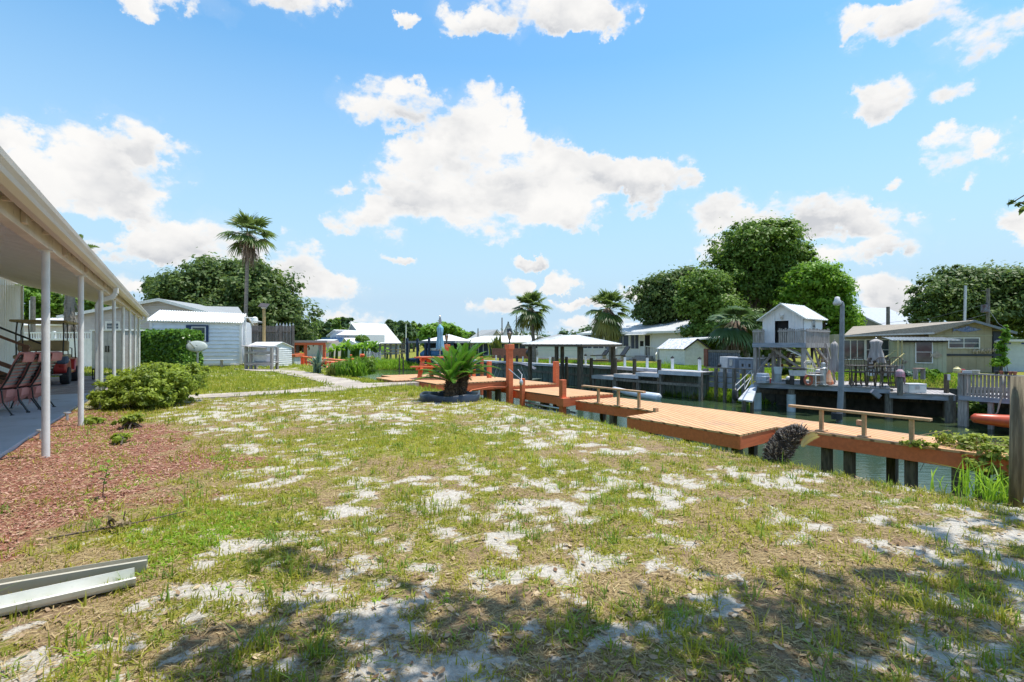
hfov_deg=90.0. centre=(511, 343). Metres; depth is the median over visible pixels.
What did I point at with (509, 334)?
post lantern
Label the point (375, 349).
banana plant
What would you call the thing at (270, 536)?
tall grass tufts
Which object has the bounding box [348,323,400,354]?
frame house
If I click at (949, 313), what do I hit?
overhead wire
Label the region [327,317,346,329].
pine tree
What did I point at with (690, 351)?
garden shed
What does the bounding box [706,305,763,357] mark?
palmetto
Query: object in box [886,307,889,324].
utility pole
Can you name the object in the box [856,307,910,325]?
grey blue house
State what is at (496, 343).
spiky yucca
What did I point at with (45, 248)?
mobile home
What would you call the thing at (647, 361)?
seawall post
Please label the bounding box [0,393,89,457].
patio
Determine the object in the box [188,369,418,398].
footpath
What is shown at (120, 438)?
shrub
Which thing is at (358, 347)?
banana plant
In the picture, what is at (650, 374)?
dock
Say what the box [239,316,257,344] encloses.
yard lamp
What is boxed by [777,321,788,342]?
doorway
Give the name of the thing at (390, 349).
old pier
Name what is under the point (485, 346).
window
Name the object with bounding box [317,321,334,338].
pine tree
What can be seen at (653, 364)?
lawn grass
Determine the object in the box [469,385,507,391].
mooring line
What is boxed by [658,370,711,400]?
dock
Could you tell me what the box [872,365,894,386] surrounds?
bistro table
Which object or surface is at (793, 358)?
wreath
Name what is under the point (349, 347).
banana plant
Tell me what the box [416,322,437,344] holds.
broadleaf tree
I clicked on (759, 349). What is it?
plant shelf
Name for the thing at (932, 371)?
garden plant
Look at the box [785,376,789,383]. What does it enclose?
lidded bucket
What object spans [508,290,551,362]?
cabbage palm
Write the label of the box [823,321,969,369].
tan house
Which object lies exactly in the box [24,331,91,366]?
vinyl fence
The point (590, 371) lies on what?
piling
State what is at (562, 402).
dock post
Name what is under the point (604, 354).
deck recliner
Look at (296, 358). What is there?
concrete block
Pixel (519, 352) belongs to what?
red fence
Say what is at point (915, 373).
garden bench
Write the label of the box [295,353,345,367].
orange bench rail
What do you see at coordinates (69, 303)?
feather palm
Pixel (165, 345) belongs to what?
box hedge
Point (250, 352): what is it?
timber rack
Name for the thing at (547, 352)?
teal house
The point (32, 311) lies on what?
utility pole
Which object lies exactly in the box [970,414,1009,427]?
red kayak
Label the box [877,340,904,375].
yellow stair
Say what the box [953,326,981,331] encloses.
fish sculpture
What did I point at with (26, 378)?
patio chair
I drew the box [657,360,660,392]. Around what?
piling
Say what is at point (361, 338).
broadleaf tree
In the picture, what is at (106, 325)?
window
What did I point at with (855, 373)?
bistro table
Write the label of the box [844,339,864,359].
window
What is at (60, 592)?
gutter length
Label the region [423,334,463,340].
white tent roof
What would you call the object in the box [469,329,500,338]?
grey gable house
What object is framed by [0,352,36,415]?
patio chair
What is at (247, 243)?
tall fan palm
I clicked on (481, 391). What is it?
dock post
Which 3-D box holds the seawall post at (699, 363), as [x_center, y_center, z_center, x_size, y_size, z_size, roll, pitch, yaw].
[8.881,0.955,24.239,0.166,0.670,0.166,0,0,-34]
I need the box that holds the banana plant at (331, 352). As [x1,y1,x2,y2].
[326,347,337,358]
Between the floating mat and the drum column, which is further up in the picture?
the drum column
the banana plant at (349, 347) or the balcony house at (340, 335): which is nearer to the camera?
the banana plant at (349, 347)
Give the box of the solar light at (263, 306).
[258,303,268,341]
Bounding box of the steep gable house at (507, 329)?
[503,322,514,335]
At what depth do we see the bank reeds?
4.56 m
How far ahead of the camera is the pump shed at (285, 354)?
28.05 m
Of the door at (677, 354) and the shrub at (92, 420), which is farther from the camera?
the door at (677, 354)
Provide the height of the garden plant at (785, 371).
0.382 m
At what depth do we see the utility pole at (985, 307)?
29.93 m
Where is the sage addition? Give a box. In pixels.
[882,337,959,372]
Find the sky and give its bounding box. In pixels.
[0,0,1023,344]
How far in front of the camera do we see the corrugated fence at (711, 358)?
26.42 m
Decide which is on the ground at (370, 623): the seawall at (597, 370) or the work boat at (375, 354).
the seawall at (597, 370)
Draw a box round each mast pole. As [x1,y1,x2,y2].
[405,327,406,355]
[501,318,502,335]
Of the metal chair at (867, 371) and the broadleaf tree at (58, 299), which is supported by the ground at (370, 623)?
the broadleaf tree at (58, 299)
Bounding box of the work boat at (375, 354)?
[367,348,383,359]
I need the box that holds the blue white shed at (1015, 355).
[1002,339,1023,371]
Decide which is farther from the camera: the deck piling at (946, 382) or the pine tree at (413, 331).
the pine tree at (413, 331)
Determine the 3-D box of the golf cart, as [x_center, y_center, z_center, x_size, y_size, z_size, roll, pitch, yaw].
[-14.252,0.268,15.696,1.260,1.905,2.794,0,0,-33]
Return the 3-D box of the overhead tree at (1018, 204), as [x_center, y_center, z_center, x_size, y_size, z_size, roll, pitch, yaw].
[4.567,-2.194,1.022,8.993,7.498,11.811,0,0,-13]
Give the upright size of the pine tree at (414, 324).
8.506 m
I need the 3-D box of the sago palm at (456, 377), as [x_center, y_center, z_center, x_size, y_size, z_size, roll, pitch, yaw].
[-1.238,0.595,11.563,1.570,1.465,2.106,0,0,27]
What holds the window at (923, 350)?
in the sage addition
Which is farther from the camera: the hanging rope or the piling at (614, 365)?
the piling at (614, 365)
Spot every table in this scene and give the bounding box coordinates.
[410,356,470,378]
[738,358,765,373]
[845,365,865,385]
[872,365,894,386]
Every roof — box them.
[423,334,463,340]
[677,336,719,339]
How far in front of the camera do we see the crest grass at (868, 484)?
5.15 m
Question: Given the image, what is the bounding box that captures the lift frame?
[525,401,576,413]
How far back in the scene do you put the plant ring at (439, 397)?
10.92 m
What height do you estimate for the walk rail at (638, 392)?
0.444 m
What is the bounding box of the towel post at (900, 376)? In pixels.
[895,369,905,395]
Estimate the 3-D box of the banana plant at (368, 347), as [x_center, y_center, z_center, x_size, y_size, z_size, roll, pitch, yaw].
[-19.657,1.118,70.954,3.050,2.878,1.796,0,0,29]
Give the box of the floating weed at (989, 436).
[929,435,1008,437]
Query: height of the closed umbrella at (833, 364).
1.681 m
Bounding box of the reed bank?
[344,352,483,369]
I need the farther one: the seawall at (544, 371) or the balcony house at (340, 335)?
the balcony house at (340, 335)
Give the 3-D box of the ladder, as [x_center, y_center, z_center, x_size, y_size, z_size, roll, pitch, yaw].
[12.407,0.755,20.355,0.834,1.564,0.249,0,0,27]
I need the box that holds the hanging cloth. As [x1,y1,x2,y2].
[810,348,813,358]
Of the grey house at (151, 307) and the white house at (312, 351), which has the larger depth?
the white house at (312, 351)
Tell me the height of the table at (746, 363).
0.711 m
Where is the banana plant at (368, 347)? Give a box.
[361,341,373,356]
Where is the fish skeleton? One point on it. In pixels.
(936, 355)
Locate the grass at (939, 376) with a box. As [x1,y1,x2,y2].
[747,368,975,388]
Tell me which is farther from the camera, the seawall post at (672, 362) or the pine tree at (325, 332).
the pine tree at (325, 332)
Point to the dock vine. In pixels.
(985, 443)
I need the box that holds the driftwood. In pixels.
[816,348,823,367]
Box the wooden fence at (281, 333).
[242,325,294,363]
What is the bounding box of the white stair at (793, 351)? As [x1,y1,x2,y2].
[782,347,809,362]
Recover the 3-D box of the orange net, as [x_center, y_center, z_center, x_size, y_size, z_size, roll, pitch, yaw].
[11.711,1.259,18.953,0.341,0.563,0.334,0,0,0]
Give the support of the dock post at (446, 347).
attached to the dock at (529, 384)
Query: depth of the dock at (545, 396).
15.39 m
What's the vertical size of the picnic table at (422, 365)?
0.753 m
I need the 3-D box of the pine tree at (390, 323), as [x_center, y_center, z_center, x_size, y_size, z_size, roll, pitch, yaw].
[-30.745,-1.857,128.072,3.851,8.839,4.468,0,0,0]
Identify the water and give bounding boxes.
[327,364,1008,504]
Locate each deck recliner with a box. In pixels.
[590,347,608,359]
[608,346,630,359]
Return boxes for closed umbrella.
[435,316,444,377]
[829,340,838,383]
[867,337,885,385]
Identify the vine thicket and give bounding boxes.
[986,325,1011,372]
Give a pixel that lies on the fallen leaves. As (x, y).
(442, 668)
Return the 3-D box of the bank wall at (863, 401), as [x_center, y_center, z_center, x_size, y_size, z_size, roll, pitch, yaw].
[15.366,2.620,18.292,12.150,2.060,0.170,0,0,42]
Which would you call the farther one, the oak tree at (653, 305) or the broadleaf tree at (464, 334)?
the broadleaf tree at (464, 334)
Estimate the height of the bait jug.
0.200 m
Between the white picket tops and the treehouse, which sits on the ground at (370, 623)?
the white picket tops
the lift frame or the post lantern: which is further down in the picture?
the lift frame
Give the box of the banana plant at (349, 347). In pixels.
[339,339,360,358]
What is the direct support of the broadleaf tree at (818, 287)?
on the ground at (370, 623)
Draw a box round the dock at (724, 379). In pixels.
[703,367,752,403]
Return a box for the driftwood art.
[972,348,995,353]
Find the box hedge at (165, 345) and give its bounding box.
[140,327,203,367]
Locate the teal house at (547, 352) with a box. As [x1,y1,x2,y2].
[526,334,576,357]
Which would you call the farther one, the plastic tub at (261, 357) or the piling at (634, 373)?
the piling at (634, 373)
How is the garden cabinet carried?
on the ground at (370, 623)
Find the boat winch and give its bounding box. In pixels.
[509,369,522,385]
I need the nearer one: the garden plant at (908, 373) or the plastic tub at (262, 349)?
the garden plant at (908, 373)
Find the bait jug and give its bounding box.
[953,366,964,372]
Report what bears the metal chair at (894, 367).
on the deck at (791, 396)
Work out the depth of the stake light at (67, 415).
8.32 m
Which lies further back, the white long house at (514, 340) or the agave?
the white long house at (514, 340)
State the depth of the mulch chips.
4.99 m
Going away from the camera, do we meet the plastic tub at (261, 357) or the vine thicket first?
the vine thicket
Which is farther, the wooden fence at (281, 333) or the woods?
the woods
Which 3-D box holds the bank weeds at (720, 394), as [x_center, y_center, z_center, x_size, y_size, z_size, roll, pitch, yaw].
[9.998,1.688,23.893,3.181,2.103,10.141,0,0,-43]
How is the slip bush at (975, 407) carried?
on the ground at (370, 623)
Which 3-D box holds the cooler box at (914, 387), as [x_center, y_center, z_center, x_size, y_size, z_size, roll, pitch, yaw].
[13.726,1.515,17.497,0.600,0.310,0.425,0,0,4]
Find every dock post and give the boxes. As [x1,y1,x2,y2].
[444,344,449,360]
[480,357,483,394]
[487,361,491,399]
[505,344,513,403]
[520,378,524,406]
[553,361,558,406]
[556,380,569,413]
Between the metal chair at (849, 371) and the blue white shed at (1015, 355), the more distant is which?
the blue white shed at (1015, 355)
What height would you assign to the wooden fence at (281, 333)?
2.431 m
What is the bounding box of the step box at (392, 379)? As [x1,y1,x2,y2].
[376,377,413,381]
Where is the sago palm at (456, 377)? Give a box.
[410,340,501,396]
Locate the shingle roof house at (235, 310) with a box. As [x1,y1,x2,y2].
[207,306,242,313]
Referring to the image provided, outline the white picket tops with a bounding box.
[276,323,293,344]
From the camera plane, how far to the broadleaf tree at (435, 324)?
80.36 m
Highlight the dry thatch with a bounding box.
[0,418,1023,681]
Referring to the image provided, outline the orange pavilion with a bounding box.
[295,340,338,365]
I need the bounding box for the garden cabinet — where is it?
[717,356,739,372]
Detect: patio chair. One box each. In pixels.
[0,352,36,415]
[0,352,40,412]
[1,351,62,409]
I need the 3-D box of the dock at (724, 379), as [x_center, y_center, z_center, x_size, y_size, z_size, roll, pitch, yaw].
[9.595,1.859,22.901,0.180,1.581,2.842,0,0,-26]
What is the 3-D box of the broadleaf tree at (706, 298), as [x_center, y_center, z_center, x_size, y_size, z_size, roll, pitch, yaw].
[14.121,-1.855,35.367,6.406,6.834,4.973,0,0,-45]
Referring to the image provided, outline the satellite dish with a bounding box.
[186,341,207,366]
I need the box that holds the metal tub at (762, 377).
[756,373,769,382]
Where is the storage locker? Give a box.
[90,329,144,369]
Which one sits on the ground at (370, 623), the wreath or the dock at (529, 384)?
the dock at (529, 384)
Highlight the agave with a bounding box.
[305,348,330,372]
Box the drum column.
[818,362,828,384]
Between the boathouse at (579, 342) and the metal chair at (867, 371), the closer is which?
the metal chair at (867, 371)
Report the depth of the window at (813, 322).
20.19 m
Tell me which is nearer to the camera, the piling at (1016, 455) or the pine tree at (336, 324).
the piling at (1016, 455)
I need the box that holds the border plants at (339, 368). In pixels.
[334,356,356,375]
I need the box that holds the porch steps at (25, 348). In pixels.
[0,327,40,398]
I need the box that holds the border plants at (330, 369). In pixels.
[322,361,344,375]
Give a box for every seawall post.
[584,354,586,364]
[623,355,625,366]
[645,355,648,367]
[671,356,673,368]
[698,357,701,370]
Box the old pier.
[379,343,409,358]
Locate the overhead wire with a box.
[879,305,1004,327]
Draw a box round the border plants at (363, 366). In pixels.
[343,354,380,375]
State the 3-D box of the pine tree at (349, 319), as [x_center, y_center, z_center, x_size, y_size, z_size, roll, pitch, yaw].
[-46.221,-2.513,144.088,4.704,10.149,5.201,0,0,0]
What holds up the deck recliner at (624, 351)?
on the ground at (370, 623)
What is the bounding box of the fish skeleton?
[930,351,942,357]
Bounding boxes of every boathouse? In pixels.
[406,338,469,368]
[521,335,621,389]
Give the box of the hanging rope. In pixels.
[995,375,1003,413]
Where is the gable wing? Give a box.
[926,320,1017,372]
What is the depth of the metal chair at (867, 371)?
18.77 m
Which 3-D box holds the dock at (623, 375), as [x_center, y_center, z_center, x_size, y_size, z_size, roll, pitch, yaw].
[6.294,2.623,26.846,1.035,2.053,1.647,0,0,-37]
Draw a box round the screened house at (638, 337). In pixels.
[577,320,740,360]
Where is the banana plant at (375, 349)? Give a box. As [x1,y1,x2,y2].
[368,341,382,357]
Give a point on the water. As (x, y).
(872, 466)
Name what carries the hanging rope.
hanging from the railed deck at (965, 395)
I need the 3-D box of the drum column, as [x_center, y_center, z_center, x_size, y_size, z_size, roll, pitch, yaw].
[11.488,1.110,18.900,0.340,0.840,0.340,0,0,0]
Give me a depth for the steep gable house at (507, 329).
83.94 m
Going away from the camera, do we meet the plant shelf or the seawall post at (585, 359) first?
the plant shelf
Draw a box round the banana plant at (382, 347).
[378,346,388,358]
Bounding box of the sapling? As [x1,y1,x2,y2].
[97,459,114,496]
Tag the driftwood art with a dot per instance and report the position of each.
(983, 350)
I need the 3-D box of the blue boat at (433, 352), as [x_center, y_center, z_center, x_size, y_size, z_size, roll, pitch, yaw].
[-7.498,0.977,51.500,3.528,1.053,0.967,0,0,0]
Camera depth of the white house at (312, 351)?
85.24 m
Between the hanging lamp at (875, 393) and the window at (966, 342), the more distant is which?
the window at (966, 342)
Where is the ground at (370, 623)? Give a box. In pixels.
[0,345,1023,681]
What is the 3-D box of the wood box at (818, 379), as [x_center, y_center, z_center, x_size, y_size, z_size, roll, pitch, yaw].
[11.399,1.305,19.300,0.360,0.450,0.320,0,0,20]
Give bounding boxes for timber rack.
[242,345,278,369]
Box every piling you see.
[565,357,567,385]
[589,358,592,389]
[613,358,616,375]
[632,359,635,389]
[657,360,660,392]
[944,374,949,392]
[1008,376,1023,507]
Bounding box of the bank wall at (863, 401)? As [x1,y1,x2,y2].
[760,383,1009,417]
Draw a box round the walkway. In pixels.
[575,397,1011,506]
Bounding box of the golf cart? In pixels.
[9,319,77,383]
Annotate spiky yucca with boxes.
[487,334,503,356]
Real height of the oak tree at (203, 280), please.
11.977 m
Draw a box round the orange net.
[826,370,833,384]
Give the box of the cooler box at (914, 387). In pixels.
[903,383,926,392]
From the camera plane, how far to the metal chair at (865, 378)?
18.52 m
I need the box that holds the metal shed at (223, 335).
[147,310,253,366]
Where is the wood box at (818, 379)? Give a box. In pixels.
[809,372,819,383]
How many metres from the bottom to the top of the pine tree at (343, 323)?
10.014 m
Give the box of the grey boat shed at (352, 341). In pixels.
[339,338,369,357]
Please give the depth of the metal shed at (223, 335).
27.99 m
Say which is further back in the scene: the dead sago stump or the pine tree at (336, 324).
the pine tree at (336, 324)
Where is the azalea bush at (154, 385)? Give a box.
[86,361,211,409]
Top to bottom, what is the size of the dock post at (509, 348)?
2.525 m
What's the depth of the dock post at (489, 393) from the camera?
20.42 m
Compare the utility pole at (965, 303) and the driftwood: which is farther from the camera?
the utility pole at (965, 303)
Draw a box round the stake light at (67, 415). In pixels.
[63,412,70,420]
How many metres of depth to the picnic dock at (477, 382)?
16.39 m
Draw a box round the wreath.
[785,352,795,365]
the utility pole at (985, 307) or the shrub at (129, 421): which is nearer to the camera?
the shrub at (129, 421)
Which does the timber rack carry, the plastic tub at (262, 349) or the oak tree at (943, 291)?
the plastic tub at (262, 349)
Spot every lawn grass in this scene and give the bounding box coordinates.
[52,362,481,397]
[524,358,810,371]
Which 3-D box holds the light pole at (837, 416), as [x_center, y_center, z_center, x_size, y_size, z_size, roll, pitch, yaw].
[10.797,0.999,16.983,0.423,5.113,0.317,0,0,-38]
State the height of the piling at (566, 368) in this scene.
2.831 m
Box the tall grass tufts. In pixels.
[0,412,1023,681]
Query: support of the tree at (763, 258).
on the ground at (370, 623)
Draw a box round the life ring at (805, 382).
[803,375,812,385]
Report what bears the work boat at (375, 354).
on the water
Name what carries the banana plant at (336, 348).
on the ground at (370, 623)
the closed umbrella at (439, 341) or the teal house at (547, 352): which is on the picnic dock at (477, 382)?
the closed umbrella at (439, 341)
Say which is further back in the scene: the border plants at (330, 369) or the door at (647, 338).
the door at (647, 338)
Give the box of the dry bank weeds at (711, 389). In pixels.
[692,369,727,400]
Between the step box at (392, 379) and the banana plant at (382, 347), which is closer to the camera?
the step box at (392, 379)
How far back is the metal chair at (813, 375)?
18.82 m
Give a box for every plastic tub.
[252,354,275,361]
[253,346,276,350]
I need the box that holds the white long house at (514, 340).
[459,335,544,355]
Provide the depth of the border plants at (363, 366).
19.87 m
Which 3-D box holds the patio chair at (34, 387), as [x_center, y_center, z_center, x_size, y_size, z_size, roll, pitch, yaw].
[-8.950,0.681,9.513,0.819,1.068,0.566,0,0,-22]
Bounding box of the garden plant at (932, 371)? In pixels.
[919,367,940,376]
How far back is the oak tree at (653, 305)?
41.03 m
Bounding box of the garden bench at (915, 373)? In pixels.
[912,368,925,379]
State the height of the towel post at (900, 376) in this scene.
0.894 m
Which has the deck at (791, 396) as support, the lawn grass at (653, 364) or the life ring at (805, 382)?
the life ring at (805, 382)
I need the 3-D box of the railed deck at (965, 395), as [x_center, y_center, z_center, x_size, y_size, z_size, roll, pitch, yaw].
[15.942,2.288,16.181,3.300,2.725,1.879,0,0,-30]
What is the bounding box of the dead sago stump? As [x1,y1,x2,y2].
[761,423,819,462]
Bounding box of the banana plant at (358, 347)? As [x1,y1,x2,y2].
[354,341,368,356]
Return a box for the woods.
[399,324,1021,348]
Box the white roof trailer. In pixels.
[24,318,63,337]
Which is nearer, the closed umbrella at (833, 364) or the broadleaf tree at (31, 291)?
the closed umbrella at (833, 364)
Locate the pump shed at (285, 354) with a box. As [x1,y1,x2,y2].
[248,342,293,366]
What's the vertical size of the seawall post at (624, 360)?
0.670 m
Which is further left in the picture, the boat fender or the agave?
the agave
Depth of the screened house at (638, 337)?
39.91 m
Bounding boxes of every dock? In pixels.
[381,373,505,401]
[476,376,555,409]
[513,387,612,422]
[592,374,613,391]
[614,373,640,392]
[636,372,659,392]
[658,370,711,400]
[703,367,752,403]
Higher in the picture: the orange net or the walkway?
the orange net
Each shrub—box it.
[74,415,106,424]
[109,432,133,444]
[110,411,146,429]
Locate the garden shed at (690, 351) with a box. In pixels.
[657,338,710,364]
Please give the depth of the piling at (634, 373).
26.41 m
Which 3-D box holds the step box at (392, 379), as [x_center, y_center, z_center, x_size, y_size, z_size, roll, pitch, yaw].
[-3.898,1.230,17.011,0.700,0.140,1.700,0,0,-33]
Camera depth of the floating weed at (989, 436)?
14.24 m
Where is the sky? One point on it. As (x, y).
(420, 161)
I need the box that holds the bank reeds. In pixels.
[926,454,1020,504]
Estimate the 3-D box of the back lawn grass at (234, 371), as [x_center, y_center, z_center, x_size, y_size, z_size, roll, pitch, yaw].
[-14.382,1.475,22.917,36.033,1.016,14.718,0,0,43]
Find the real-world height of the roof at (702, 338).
1.869 m
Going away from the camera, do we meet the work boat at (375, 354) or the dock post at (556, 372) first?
the dock post at (556, 372)
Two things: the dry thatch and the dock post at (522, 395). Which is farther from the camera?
the dock post at (522, 395)
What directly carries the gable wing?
on the ground at (370, 623)
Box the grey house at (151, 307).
[56,298,261,337]
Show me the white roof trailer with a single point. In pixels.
(56, 327)
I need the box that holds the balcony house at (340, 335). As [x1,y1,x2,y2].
[322,330,384,355]
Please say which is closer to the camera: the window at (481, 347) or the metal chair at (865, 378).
the metal chair at (865, 378)
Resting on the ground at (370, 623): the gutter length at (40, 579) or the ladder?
the gutter length at (40, 579)
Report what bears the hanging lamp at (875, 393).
hanging from the deck at (791, 396)
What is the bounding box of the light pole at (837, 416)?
[831,297,844,421]
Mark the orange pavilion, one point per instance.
(305, 343)
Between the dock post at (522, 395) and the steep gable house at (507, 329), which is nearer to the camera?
the dock post at (522, 395)
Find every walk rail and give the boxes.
[581,385,645,408]
[788,404,932,443]
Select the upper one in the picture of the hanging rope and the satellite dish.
the satellite dish
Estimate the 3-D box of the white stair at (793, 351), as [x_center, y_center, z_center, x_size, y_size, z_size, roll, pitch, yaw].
[11.066,0.383,20.001,0.600,0.694,0.979,0,0,-38]
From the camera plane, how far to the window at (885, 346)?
24.72 m
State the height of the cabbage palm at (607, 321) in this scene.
5.375 m
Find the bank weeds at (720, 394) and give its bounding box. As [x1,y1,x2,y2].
[641,356,776,403]
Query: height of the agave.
1.085 m
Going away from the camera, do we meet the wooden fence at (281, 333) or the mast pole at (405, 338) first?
the wooden fence at (281, 333)
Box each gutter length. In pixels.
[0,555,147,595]
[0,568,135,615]
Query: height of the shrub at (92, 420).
0.174 m
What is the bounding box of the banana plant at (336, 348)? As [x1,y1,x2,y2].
[332,343,350,358]
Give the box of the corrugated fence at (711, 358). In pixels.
[704,349,739,366]
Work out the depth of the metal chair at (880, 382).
18.11 m
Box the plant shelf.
[758,347,800,372]
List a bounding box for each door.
[644,334,650,355]
[669,350,681,363]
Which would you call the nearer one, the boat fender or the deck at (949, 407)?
the deck at (949, 407)
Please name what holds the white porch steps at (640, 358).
on the ground at (370, 623)
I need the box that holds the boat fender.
[732,383,737,400]
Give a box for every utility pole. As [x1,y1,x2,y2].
[30,296,35,337]
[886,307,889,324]
[963,285,966,320]
[981,288,989,323]
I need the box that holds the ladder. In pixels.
[814,343,835,381]
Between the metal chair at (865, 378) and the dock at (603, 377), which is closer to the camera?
the metal chair at (865, 378)
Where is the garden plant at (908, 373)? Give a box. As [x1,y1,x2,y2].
[892,369,912,376]
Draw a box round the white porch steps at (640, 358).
[616,346,658,360]
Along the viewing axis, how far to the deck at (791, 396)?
19.14 m
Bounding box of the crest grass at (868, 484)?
[408,386,1023,516]
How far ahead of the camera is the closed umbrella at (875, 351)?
18.48 m
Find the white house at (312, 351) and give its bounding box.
[307,339,340,356]
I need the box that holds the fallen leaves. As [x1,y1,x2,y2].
[0,428,1023,681]
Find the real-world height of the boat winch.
0.519 m
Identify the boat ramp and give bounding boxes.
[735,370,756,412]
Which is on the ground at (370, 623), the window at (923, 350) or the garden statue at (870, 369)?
the garden statue at (870, 369)
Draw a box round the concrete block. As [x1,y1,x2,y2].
[292,354,301,364]
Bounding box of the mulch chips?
[0,409,282,565]
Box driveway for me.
[38,375,119,394]
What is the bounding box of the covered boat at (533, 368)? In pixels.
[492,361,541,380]
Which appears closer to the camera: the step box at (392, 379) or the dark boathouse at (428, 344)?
the step box at (392, 379)
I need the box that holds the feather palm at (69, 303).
[63,234,99,337]
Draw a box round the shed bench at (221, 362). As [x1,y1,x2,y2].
[209,359,232,366]
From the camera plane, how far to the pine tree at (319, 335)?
138.17 m
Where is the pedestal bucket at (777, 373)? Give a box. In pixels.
[773,367,782,381]
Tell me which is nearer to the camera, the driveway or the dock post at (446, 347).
the driveway
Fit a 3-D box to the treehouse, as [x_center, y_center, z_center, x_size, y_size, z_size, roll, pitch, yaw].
[11.372,-0.040,20.857,2.360,3.140,2.076,0,0,-38]
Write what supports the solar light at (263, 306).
on the ground at (370, 623)
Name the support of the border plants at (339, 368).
on the ground at (370, 623)
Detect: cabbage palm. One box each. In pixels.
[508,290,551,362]
[585,288,631,362]
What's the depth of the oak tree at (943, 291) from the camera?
38.94 m
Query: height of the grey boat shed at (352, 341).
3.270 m
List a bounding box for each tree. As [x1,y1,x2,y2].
[15,284,58,319]
[50,293,109,317]
[133,247,326,350]
[310,322,321,339]
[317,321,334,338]
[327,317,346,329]
[339,317,348,329]
[345,317,354,327]
[355,334,369,344]
[384,319,397,336]
[396,320,412,351]
[404,327,418,351]
[411,321,419,351]
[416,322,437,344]
[431,320,446,325]
[435,322,461,336]
[451,327,470,338]
[620,265,695,325]
[667,264,751,349]
[693,210,822,316]
[732,307,809,365]
[769,257,866,363]
[896,259,1023,338]
[1006,195,1023,214]
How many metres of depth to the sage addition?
21.56 m
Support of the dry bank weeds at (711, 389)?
on the ground at (370, 623)
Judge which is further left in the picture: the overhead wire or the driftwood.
the driftwood
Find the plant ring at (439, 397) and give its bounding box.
[419,391,479,402]
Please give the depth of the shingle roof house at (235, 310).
43.66 m
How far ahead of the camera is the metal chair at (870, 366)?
18.28 m
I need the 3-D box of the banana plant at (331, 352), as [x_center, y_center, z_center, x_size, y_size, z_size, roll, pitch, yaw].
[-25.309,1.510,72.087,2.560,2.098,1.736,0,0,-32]
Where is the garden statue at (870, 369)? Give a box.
[865,362,873,375]
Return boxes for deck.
[753,378,892,418]
[889,388,956,422]
[958,373,1023,428]
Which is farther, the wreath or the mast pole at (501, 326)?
the mast pole at (501, 326)
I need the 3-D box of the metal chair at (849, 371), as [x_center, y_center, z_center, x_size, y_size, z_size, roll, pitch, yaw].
[12.401,1.021,18.768,0.515,1.023,0.553,0,0,-20]
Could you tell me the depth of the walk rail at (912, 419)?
8.77 m
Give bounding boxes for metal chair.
[804,360,825,385]
[844,357,861,385]
[849,358,867,386]
[853,360,874,384]
[866,358,889,386]
[875,357,896,387]
[883,357,902,384]
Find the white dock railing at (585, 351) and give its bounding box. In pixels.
[536,349,622,361]
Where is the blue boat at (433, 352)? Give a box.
[420,348,443,355]
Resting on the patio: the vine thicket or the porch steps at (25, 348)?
the porch steps at (25, 348)
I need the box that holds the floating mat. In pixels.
[612,387,661,399]
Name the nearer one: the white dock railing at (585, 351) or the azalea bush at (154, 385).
the azalea bush at (154, 385)
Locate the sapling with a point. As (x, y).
(108, 461)
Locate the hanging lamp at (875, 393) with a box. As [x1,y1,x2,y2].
[870,389,881,398]
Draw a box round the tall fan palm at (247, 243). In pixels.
[216,208,277,315]
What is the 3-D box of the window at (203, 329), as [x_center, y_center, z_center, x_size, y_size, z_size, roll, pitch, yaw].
[-16.897,-0.519,27.616,0.689,0.792,0.050,0,0,-17]
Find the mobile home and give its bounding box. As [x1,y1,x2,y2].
[0,146,148,457]
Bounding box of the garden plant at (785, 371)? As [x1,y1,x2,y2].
[781,368,788,375]
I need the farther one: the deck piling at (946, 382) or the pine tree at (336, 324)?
the pine tree at (336, 324)
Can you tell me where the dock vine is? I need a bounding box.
[899,428,1008,502]
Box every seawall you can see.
[471,360,552,382]
[559,363,708,398]
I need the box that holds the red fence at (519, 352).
[492,348,527,358]
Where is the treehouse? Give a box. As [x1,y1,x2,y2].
[752,303,829,380]
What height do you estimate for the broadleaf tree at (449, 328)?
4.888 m
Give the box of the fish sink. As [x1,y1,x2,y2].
[788,368,806,384]
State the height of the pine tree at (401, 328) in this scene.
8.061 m
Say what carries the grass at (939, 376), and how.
on the ground at (370, 623)
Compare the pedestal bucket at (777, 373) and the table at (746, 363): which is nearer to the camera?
the pedestal bucket at (777, 373)
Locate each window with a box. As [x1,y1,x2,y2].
[105,321,119,328]
[191,327,205,340]
[479,343,482,352]
[483,343,488,354]
[811,320,815,328]
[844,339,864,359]
[865,339,888,360]
[915,342,932,362]
[948,337,979,348]
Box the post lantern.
[507,330,511,343]
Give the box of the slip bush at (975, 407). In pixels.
[957,401,996,416]

